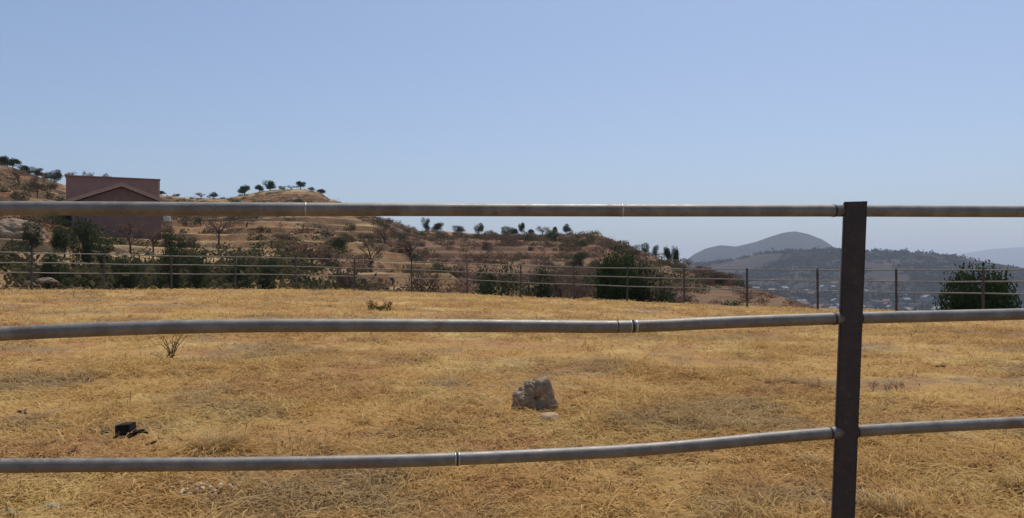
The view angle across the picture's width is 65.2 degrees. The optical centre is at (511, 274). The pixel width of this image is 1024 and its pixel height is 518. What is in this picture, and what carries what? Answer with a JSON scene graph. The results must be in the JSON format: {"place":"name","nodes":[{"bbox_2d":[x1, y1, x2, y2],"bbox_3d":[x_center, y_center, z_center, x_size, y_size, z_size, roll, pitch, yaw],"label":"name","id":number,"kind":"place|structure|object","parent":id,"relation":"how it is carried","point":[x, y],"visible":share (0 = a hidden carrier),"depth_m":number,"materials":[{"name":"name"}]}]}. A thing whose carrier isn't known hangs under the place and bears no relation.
{"place":"outdoors","nodes":[
{"label":"outdoors","id":0,"kind":"place"},
{"bbox_2d":[0,164,474,293],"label":"hillside","id":1,"kind":"structure","parent":0,"point":[209,241],"depth_m":116.47,"materials":[{"name":"brown soil"}]},
{"bbox_2d":[0,155,9,163],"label":"skyline tree","id":2,"kind":"object","parent":1,"relation":"on","point":[5,158],"visible":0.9,"depth_m":197.36,"materials":[{"name":"green plant"}]},
{"bbox_2d":[7,157,21,167],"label":"skyline tree","id":3,"kind":"object","parent":1,"relation":"on","point":[15,161],"visible":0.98,"depth_m":199.64,"materials":[{"name":"green plant"}]},
{"bbox_2d":[1,240,29,251],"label":"bush","id":4,"kind":"object","parent":1,"relation":"on","point":[13,243],"visible":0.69,"depth_m":63.24,"materials":[{"name":"green plant"}]},
{"bbox_2d":[11,167,23,182],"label":"dry tree","id":5,"kind":"object","parent":1,"relation":"on","point":[16,174],"visible":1,"depth_m":149.99,"materials":[{"name":"brown plant"}]},
{"bbox_2d":[9,192,30,200],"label":"bush","id":6,"kind":"object","parent":1,"relation":"on","point":[18,195],"visible":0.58,"depth_m":117.06,"materials":[{"name":"green plant"}]},
{"bbox_2d":[0,218,47,240],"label":"rock","id":7,"kind":"object","parent":1,"relation":"on","point":[10,228],"visible":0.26,"depth_m":72.28,"materials":[{"name":"beige stone"}]},
{"bbox_2d":[21,219,43,249],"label":"green tree","id":8,"kind":"object","parent":1,"relation":"on","point":[31,241],"visible":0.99,"depth_m":69.82,"materials":[{"name":"green plant"}]},
{"bbox_2d":[28,166,43,175],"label":"green tree","id":9,"kind":"object","parent":1,"relation":"on","point":[37,171],"visible":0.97,"depth_m":204.82,"materials":[{"name":"green plant"}]},
{"bbox_2d":[27,172,47,198],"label":"dry tree","id":10,"kind":"object","parent":1,"relation":"on","point":[33,182],"visible":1,"depth_m":139.61,"materials":[{"name":"brown plant"}]},
{"bbox_2d":[37,251,71,289],"bbox_3d":[-27.511,0.477,48.034,1.766,3.846,1.842,0,0,-7],"label":"green tree","id":11,"kind":"object","parent":1,"relation":"on","point":[50,267],"visible":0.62,"depth_m":47.85,"materials":[{"name":"green plant"}]},
{"bbox_2d":[48,169,62,180],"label":"green tree","id":12,"kind":"object","parent":1,"relation":"on","point":[56,175],"visible":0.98,"depth_m":209.47,"materials":[{"name":"green plant"}]},
{"bbox_2d":[49,216,72,227],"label":"bush","id":13,"kind":"object","parent":1,"relation":"on","point":[63,222],"visible":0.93,"depth_m":99.09,"materials":[{"name":"green plant"}]},
{"bbox_2d":[48,225,78,257],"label":"green tree","id":14,"kind":"object","parent":1,"relation":"on","point":[61,244],"visible":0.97,"depth_m":65.56,"materials":[{"name":"green plant"}]},
{"bbox_2d":[68,216,99,265],"bbox_3d":[-32.154,-1.605,60.043,2.055,5.770,2.420,0,0,-38],"label":"green tree","id":15,"kind":"object","parent":1,"relation":"on","point":[85,233],"visible":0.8,"depth_m":59.65,"materials":[{"name":"green plant"}]},
{"bbox_2d":[89,235,114,269],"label":"green tree","id":16,"kind":"object","parent":1,"relation":"on","point":[102,251],"visible":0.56,"depth_m":57.81,"materials":[{"name":"green plant"}]},
{"bbox_2d":[63,175,167,239],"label":"hillside house","id":17,"kind":"structure","parent":1,"relation":"on","point":[98,188],"depth_m":105.90,"materials":[{"name":"brown"}]},
{"bbox_2d":[107,236,126,244],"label":"bush","id":18,"kind":"object","parent":1,"relation":"on","point":[115,239],"visible":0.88,"depth_m":86.94,"materials":[{"name":"green plant"}]},
{"bbox_2d":[107,253,145,289],"bbox_3d":[-23.921,0.664,49.893,1.941,4.084,2.066,0,0,6],"label":"green tree","id":19,"kind":"object","parent":1,"relation":"on","point":[132,279],"visible":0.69,"depth_m":49.77,"materials":[{"name":"green plant"}]},
{"bbox_2d":[110,216,147,252],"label":"dry tree","id":20,"kind":"object","parent":1,"relation":"on","point":[129,225],"visible":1,"depth_m":79.99,"materials":[{"name":"brown plant"}]},
{"bbox_2d":[145,226,166,251],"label":"dry tree","id":21,"kind":"object","parent":1,"relation":"on","point":[157,235],"visible":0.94,"depth_m":83.87,"materials":[{"name":"brown plant"}]},
{"bbox_2d":[162,216,171,244],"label":"water tank","id":22,"kind":"object","parent":1,"relation":"on","point":[166,218],"visible":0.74,"depth_m":95.66,"materials":[{"name":"white paint"}]},
{"bbox_2d":[151,242,185,288],"bbox_3d":[-21.096,0.724,49.037,2.063,5.494,1.752,0,0,35],"label":"green tree","id":23,"kind":"object","parent":1,"relation":"on","point":[177,280],"visible":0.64,"depth_m":48.81,"materials":[{"name":"green plant"}]},
{"bbox_2d":[161,230,192,265],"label":"green tree","id":24,"kind":"object","parent":1,"relation":"on","point":[168,240],"visible":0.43,"depth_m":65.67,"materials":[{"name":"green plant"}]},
{"bbox_2d":[185,237,202,247],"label":"bush","id":25,"kind":"object","parent":1,"relation":"on","point":[192,240],"visible":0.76,"depth_m":96.17,"materials":[{"name":"green plant"}]},
{"bbox_2d":[0,237,394,291],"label":"gully scrub","id":26,"kind":"object","parent":1,"relation":"on","point":[92,281],"visible":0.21,"depth_m":55.91,"materials":[{"name":"green plant"}]},
{"bbox_2d":[185,251,210,288],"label":"green tree","id":27,"kind":"object","parent":1,"relation":"on","point":[197,280],"visible":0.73,"depth_m":51.66,"materials":[{"name":"green plant"}]},
{"bbox_2d":[204,216,234,244],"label":"dry tree","id":28,"kind":"object","parent":1,"relation":"on","point":[218,231],"visible":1,"depth_m":109.88,"materials":[{"name":"brown plant"}]},
{"bbox_2d":[221,257,252,288],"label":"green tree","id":29,"kind":"object","parent":1,"relation":"on","point":[239,278],"visible":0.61,"depth_m":52.99,"materials":[{"name":"green plant"}]},
{"bbox_2d":[0,160,474,292],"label":"hillside scrub","id":30,"kind":"object","parent":1,"relation":"on","point":[298,231],"visible":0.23,"depth_m":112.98,"materials":[{"name":"green plant"}]},
{"bbox_2d":[237,184,249,194],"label":"skyline tree","id":31,"kind":"object","parent":1,"relation":"on","point":[243,189],"visible":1,"depth_m":279.12,"materials":[{"name":"green plant"}]},
{"bbox_2d":[236,219,257,226],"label":"dry tree","id":32,"kind":"object","parent":1,"relation":"on","point":[248,221],"visible":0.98,"depth_m":129.75,"materials":[{"name":"brown plant"}]},
{"bbox_2d":[247,232,264,240],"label":"bush","id":33,"kind":"object","parent":1,"relation":"on","point":[251,239],"visible":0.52,"depth_m":113.39,"materials":[{"name":"green plant"}]},
{"bbox_2d":[256,256,278,288],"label":"green tree","id":34,"kind":"object","parent":1,"relation":"on","point":[267,270],"visible":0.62,"depth_m":53.93,"materials":[{"name":"green plant"}]},
{"bbox_2d":[262,180,274,190],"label":"skyline tree","id":35,"kind":"object","parent":1,"relation":"on","point":[270,185],"visible":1,"depth_m":285.12,"materials":[{"name":"green plant"}]},
{"bbox_2d":[258,238,281,247],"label":"dry tree","id":36,"kind":"object","parent":1,"relation":"on","point":[276,241],"visible":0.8,"depth_m":99.92,"materials":[{"name":"brown plant"}]},
{"bbox_2d":[324,237,346,250],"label":"green tree","id":37,"kind":"object","parent":1,"relation":"on","point":[337,242],"visible":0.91,"depth_m":104.70,"materials":[{"name":"green plant"}]},
{"bbox_2d":[266,234,407,291],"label":"gully scrub","id":38,"kind":"object","parent":1,"relation":"on","point":[327,253],"visible":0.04,"depth_m":81.52,"materials":[{"name":"plant"}]},
{"bbox_2d":[329,262,361,289],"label":"dry tree","id":39,"kind":"object","parent":1,"relation":"on","point":[341,280],"visible":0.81,"depth_m":55.68,"materials":[{"name":"brown plant"}]},
{"bbox_2d":[342,223,356,231],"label":"bush","id":40,"kind":"object","parent":1,"relation":"on","point":[353,227],"visible":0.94,"depth_m":142.34,"materials":[{"name":"green plant"}]},
{"bbox_2d":[356,234,387,270],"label":"dry tree","id":41,"kind":"object","parent":1,"relation":"on","point":[374,243],"visible":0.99,"depth_m":84.95,"materials":[{"name":"brown plant"}]},
{"bbox_2d":[370,227,398,242],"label":"dry tree","id":42,"kind":"object","parent":1,"relation":"on","point":[380,232],"visible":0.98,"depth_m":139.78,"materials":[{"name":"brown plant"}]},
{"bbox_2d":[390,238,421,256],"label":"dry tree","id":43,"kind":"object","parent":1,"relation":"on","point":[404,244],"visible":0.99,"depth_m":119.53,"materials":[{"name":"brown plant"}]},
{"bbox_2d":[411,249,428,256],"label":"bush","id":44,"kind":"object","parent":1,"relation":"on","point":[422,254],"visible":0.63,"depth_m":136.96,"materials":[{"name":"plant"}]},
{"bbox_2d":[403,261,442,292],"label":"dry tree","id":45,"kind":"object","parent":1,"relation":"on","point":[430,282],"visible":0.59,"depth_m":53.70,"materials":[{"name":"brown plant"}]},
{"bbox_2d":[475,261,519,296],"bbox_3d":[-0.872,3.163,51.831,2.752,8.106,2.929,0,0,16],"label":"bush","id":46,"kind":"object","parent":1,"relation":"on","point":[489,289],"visible":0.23,"depth_m":51.69,"materials":[{"name":"green plant"}]},
{"bbox_2d":[0,285,1023,517],"bbox_3d":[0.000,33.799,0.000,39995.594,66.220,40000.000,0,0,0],"label":"ground","id":47,"kind":"structure","parent":0,"point":[697,357],"depth_m":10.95,"materials":[{"name":"plant"}]},
{"bbox_2d":[0,507,19,515],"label":"stone","id":48,"kind":"object","parent":47,"relation":"on","point":[7,509],"visible":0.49,"depth_m":4.64,"materials":[{"name":"grey stone"}]},
{"bbox_2d":[21,435,52,448],"bbox_3d":[-3.808,1.350,6.410,0.241,0.088,0.237,0,0,29],"label":"grass tuft","id":49,"kind":"object","parent":47,"relation":"on","point":[41,442],"visible":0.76,"depth_m":6.41,"materials":[{"name":"plant"}]},
{"bbox_2d":[34,277,58,283],"bbox_3d":[-24.996,0.318,43.071,1.288,0.357,0.872,0,0,24],"label":"rock","id":50,"kind":"object","parent":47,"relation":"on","point":[47,280],"visible":1,"depth_m":42.79,"materials":[{"name":"beige stone"}]},
{"bbox_2d":[38,502,62,509],"bbox_3d":[-2.751,1.384,4.767,0.140,0.050,0.118,0,0,-30],"label":"stone","id":51,"kind":"object","parent":47,"relation":"on","point":[51,505],"visible":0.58,"depth_m":4.74,"materials":[{"name":"grey stone"}]},
{"bbox_2d":[115,422,147,437],"bbox_3d":[-3.232,1.331,6.827,0.264,0.132,0.124,0,0,0],"label":"charred block","id":52,"kind":"object","parent":47,"relation":"on","point":[124,429],"depth_m":6.77,"materials":[{"name":"brown wood"}]},
{"bbox_2d":[162,335,185,358],"bbox_3d":[-5.235,1.055,12.359,0.430,0.545,0.292,0,0,-37],"label":"weed","id":53,"kind":"object","parent":47,"relation":"on","point":[174,348],"visible":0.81,"depth_m":12.37,"materials":[{"name":"plant"}]},
{"bbox_2d":[181,424,245,453],"bbox_3d":[-2.294,1.300,6.252,0.616,0.195,0.582,0,0,0],"label":"grass tuft","id":54,"kind":"object","parent":47,"relation":"on","point":[210,440],"visible":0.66,"depth_m":6.23,"materials":[{"name":"plant"}]},
{"bbox_2d":[211,429,252,447],"bbox_3d":[-2.264,1.326,6.424,0.437,0.151,0.456,0,0,0],"label":"grass tuft","id":55,"kind":"object","parent":47,"relation":"on","point":[232,436],"visible":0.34,"depth_m":6.44,"materials":[{"name":"plant"}]},
{"bbox_2d":[364,299,377,309],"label":"weed","id":56,"kind":"object","parent":47,"relation":"on","point":[371,304],"visible":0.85,"depth_m":26.46,"materials":[{"name":"beige plant"}]},
{"bbox_2d":[0,201,1023,517],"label":"pipe fence","id":57,"kind":"object","parent":47,"relation":"on","point":[848,429],"visible":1,"depth_m":3.03,"materials":[{"name":"metal"}]},
{"bbox_2d":[0,251,1023,310],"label":"paddock fence","id":58,"kind":"object","parent":47,"relation":"on","point":[896,281],"visible":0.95,"depth_m":37.73,"materials":[{"name":"metal"}]},
{"bbox_2d":[511,376,557,410],"bbox_3d":[0.243,1.255,8.388,0.502,0.392,0.254,0,0,0],"label":"boulder","id":59,"kind":"object","parent":47,"relation":"on","point":[537,393],"visible":0.81,"depth_m":8.29,"materials":[{"name":"stone"}]},
{"bbox_2d":[540,412,559,420],"bbox_3d":[0.370,1.397,7.841,0.198,0.091,0.179,0,0,0],"label":"stone","id":60,"kind":"object","parent":47,"relation":"on","point":[550,416],"visible":0.63,"depth_m":7.79,"materials":[{"name":"beige stone"}]},
{"bbox_2d":[546,264,591,298],"bbox_3d":[3.781,3.220,51.929,3.265,8.274,3.048,0,0,-1],"label":"dry tree","id":61,"kind":"object","parent":47,"relation":"on","point":[558,292],"visible":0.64,"depth_m":51.83,"materials":[{"name":"brown plant"}]},
{"bbox_2d":[590,246,652,301],"bbox_3d":[6.414,2.890,46.979,4.419,9.168,4.752,0,0,-35],"label":"evergreen tree","id":62,"kind":"object","parent":47,"relation":"on","point":[610,292],"visible":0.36,"depth_m":46.47,"materials":[{"name":"green plant"}]},
{"bbox_2d":[620,456,646,470],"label":"grass tuft","id":63,"kind":"object","parent":47,"relation":"on","point":[632,465],"visible":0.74,"depth_m":5.98,"materials":[{"name":"plant"}]},
{"bbox_2d":[733,416,754,432],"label":"grass tuft","id":64,"kind":"object","parent":47,"relation":"on","point":[743,424],"visible":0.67,"depth_m":7.42,"materials":[{"name":"plant"}]},
{"bbox_2d":[795,450,832,467],"bbox_3d":[2.280,1.404,6.063,0.391,0.123,0.360,0,0,0],"label":"grass tuft","id":65,"kind":"object","parent":47,"relation":"on","point":[808,459],"visible":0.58,"depth_m":6.08,"materials":[{"name":"plant"}]},
{"bbox_2d":[856,485,884,508],"bbox_3d":[2.191,1.388,4.990,0.310,0.133,0.339,0,0,0],"label":"grass tuft","id":66,"kind":"object","parent":47,"relation":"on","point":[863,495],"visible":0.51,"depth_m":4.97,"materials":[{"name":"plant"}]},
{"bbox_2d":[862,481,920,517],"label":"grass tuft","id":67,"kind":"object","parent":47,"relation":"on","point":[898,506],"visible":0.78,"depth_m":4.82,"materials":[{"name":"plant"}]},
{"bbox_2d":[936,477,976,493],"bbox_3d":[2.985,1.423,5.393,0.308,0.105,0.257,0,0,0],"label":"grass tuft","id":68,"kind":"object","parent":47,"relation":"on","point":[958,484],"visible":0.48,"depth_m":5.39,"materials":[{"name":"plant"}]},
{"bbox_2d":[932,258,1021,309],"bbox_3d":[23.283,4.064,40.056,5.495,9.934,4.207,0,0,-44],"label":"evergreen tree","id":69,"kind":"object","parent":47,"relation":"on","point":[971,301],"visible":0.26,"depth_m":39.34,"materials":[{"name":"green plant"}]},
{"bbox_2d":[992,464,1023,492],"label":"grass tuft","id":70,"kind":"object","parent":47,"relation":"on","point":[1016,485],"visible":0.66,"depth_m":5.36,"materials":[{"name":"plant"}]},
{"bbox_2d":[0,0,1023,262],"label":"sky","id":71,"kind":"structure","parent":0,"point":[781,102],"materials":[{"name":"blue"}]},
{"bbox_2d":[382,219,816,308],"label":"hill","id":72,"kind":"structure","parent":0,"point":[716,294],"depth_m":150.26,"materials":[{"name":"brown soil"}]},
{"bbox_2d":[421,217,430,229],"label":"green tree","id":73,"kind":"object","parent":72,"relation":"on","point":[426,224],"visible":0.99,"depth_m":304.84,"materials":[{"name":"green plant"}]},
{"bbox_2d":[431,223,443,230],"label":"skyline tree","id":74,"kind":"object","parent":72,"relation":"on","point":[438,226],"visible":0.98,"depth_m":302.41,"materials":[{"name":"green plant"}]},
{"bbox_2d":[445,266,464,276],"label":"bush","id":75,"kind":"object","parent":72,"relation":"on","point":[455,268],"visible":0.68,"depth_m":114.11,"materials":[{"name":"plant"}]},
{"bbox_2d":[452,225,465,231],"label":"green tree","id":76,"kind":"object","parent":72,"relation":"on","point":[459,227],"visible":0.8,"depth_m":296.68,"materials":[{"name":"green plant"}]},
{"bbox_2d":[474,223,483,232],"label":"green tree","id":77,"kind":"object","parent":72,"relation":"on","point":[480,227],"visible":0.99,"depth_m":292.58,"materials":[{"name":"green plant"}]},
{"bbox_2d":[508,227,518,234],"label":"skyline tree","id":78,"kind":"object","parent":72,"relation":"on","point":[512,230],"visible":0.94,"depth_m":284.45,"materials":[{"name":"green plant"}]},
{"bbox_2d":[516,265,553,297],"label":"green tree","id":79,"kind":"object","parent":72,"relation":"on","point":[541,288],"visible":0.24,"depth_m":53.81,"materials":[{"name":"green plant"}]},
{"bbox_2d":[377,217,720,304],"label":"hillside scrub","id":80,"kind":"object","parent":72,"relation":"on","point":[479,257],"visible":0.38,"depth_m":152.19,"materials":[{"name":"plant"}]},
{"bbox_2d":[546,231,558,241],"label":"green tree","id":81,"kind":"object","parent":72,"relation":"on","point":[550,235],"visible":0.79,"depth_m":199.71,"materials":[{"name":"green plant"}]},
{"bbox_2d":[558,239,575,249],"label":"bush","id":82,"kind":"object","parent":72,"relation":"on","point":[562,245],"visible":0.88,"depth_m":170.81,"materials":[{"name":"green plant"}]},
{"bbox_2d":[562,223,572,232],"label":"green tree","id":83,"kind":"object","parent":72,"relation":"on","point":[566,229],"visible":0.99,"depth_m":272.14,"materials":[{"name":"green plant"}]},
{"bbox_2d":[569,249,587,268],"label":"green tree","id":84,"kind":"object","parent":72,"relation":"on","point":[580,255],"visible":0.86,"depth_m":129.90,"materials":[{"name":"green plant"}]},
{"bbox_2d":[578,233,594,241],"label":"bush","id":85,"kind":"object","parent":72,"relation":"on","point":[589,236],"visible":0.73,"depth_m":199.11,"materials":[{"name":"green plant"}]},
{"bbox_2d":[580,273,598,283],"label":"bush","id":86,"kind":"object","parent":72,"relation":"on","point":[585,280],"visible":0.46,"depth_m":103.99,"materials":[{"name":"green plant"}]},
{"bbox_2d":[615,240,630,250],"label":"bush","id":87,"kind":"object","parent":72,"relation":"on","point":[624,243],"visible":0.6,"depth_m":206.28,"materials":[{"name":"green plant"}]},
{"bbox_2d":[623,252,643,276],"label":"green tree","id":88,"kind":"object","parent":72,"relation":"on","point":[627,253],"visible":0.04,"depth_m":75.30,"materials":[{"name":"green plant"}]},
{"bbox_2d":[641,242,649,252],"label":"green tree","id":89,"kind":"object","parent":72,"relation":"on","point":[645,249],"visible":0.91,"depth_m":208.67,"materials":[{"name":"green plant"}]},
{"bbox_2d":[629,259,676,302],"bbox_3d":[7.850,2.999,45.532,2.853,7.923,2.975,0,0,-16],"label":"green tree","id":90,"kind":"object","parent":72,"relation":"on","point":[647,295],"visible":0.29,"depth_m":45.20,"materials":[{"name":"green plant"}]},
{"bbox_2d":[651,245,658,257],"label":"green tree","id":91,"kind":"object","parent":72,"relation":"on","point":[654,249],"visible":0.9,"depth_m":196.68,"materials":[{"name":"green plant"}]},
{"bbox_2d":[663,245,671,259],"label":"skyline tree","id":92,"kind":"object","parent":72,"relation":"on","point":[666,251],"visible":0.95,"depth_m":182.33,"materials":[{"name":"green plant"}]},
{"bbox_2d":[671,246,679,259],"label":"skyline tree","id":93,"kind":"object","parent":72,"relation":"on","point":[675,254],"visible":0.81,"depth_m":176.34,"materials":[{"name":"green plant"}]},
{"bbox_2d":[672,258,693,267],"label":"bush","id":94,"kind":"object","parent":72,"relation":"on","point":[685,261],"visible":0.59,"depth_m":167.67,"materials":[{"name":"plant"}]},
{"bbox_2d":[693,265,717,275],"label":"bush","id":95,"kind":"object","parent":72,"relation":"on","point":[698,271],"visible":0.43,"depth_m":138.54,"materials":[{"name":"plant"}]},
{"bbox_2d":[701,275,715,285],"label":"bush","id":96,"kind":"object","parent":72,"relation":"on","point":[708,281],"visible":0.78,"depth_m":119.92,"materials":[{"name":"plant"}]},
{"bbox_2d":[698,270,725,282],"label":"bush","id":97,"kind":"object","parent":72,"relation":"on","point":[711,273],"visible":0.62,"depth_m":124.22,"materials":[{"name":"plant"}]},
{"bbox_2d":[709,272,725,284],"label":"bush","id":98,"kind":"object","parent":72,"relation":"on","point":[717,280],"visible":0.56,"depth_m":124.11,"materials":[{"name":"green plant"}]},
{"bbox_2d":[718,300,740,305],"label":"bush","id":99,"kind":"object","parent":72,"relation":"on","point":[735,303],"visible":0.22,"depth_m":86.63,"materials":[{"name":"green plant"}]},
{"bbox_2d":[732,278,749,286],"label":"bush","id":100,"kind":"object","parent":72,"relation":"on","point":[742,283],"visible":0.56,"depth_m":124.83,"materials":[{"name":"green plant"}]},
{"bbox_2d":[692,282,801,306],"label":"hillside scrub","id":101,"kind":"object","parent":72,"relation":"on","point":[750,295],"visible":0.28,"depth_m":96.94,"materials":[{"name":"plant"}]},
{"bbox_2d":[682,231,833,264],"bbox_3d":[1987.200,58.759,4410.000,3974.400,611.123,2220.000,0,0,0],"label":"mountain","id":102,"kind":"structure","parent":0,"point":[790,240],"depth_m":4391.92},
{"bbox_2d":[686,249,1023,309],"bbox_3d":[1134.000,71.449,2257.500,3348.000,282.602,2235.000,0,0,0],"label":"valley hill","id":103,"kind":"structure","parent":0,"point":[752,261],"depth_m":1907.42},
{"bbox_2d":[688,246,1023,310],"bbox_3d":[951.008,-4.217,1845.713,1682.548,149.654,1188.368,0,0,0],"label":"valley scrub","id":104,"kind":"object","parent":103,"relation":"on","point":[806,258],"visible":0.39,"depth_m":1968.35,"materials":[{"name":"green plant"}]},
{"bbox_2d":[740,259,1023,310],"bbox_3d":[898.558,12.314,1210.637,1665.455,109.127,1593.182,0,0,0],"label":"valley trees","id":105,"kind":"object","parent":103,"relation":"on","point":[823,295],"visible":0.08,"depth_m":1647.01,"materials":[{"name":"green plant"}]},
{"bbox_2d":[922,295,931,302],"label":"house","id":106,"kind":"structure","parent":103,"relation":"on","point":[926,298],"depth_m":1432.34,"materials":[{"name":"metal"}]},
{"bbox_2d":[957,247,1023,267],"bbox_3d":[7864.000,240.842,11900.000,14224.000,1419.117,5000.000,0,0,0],"label":"mountains","id":107,"kind":"structure","parent":0,"point":[1011,256],"depth_m":11362.67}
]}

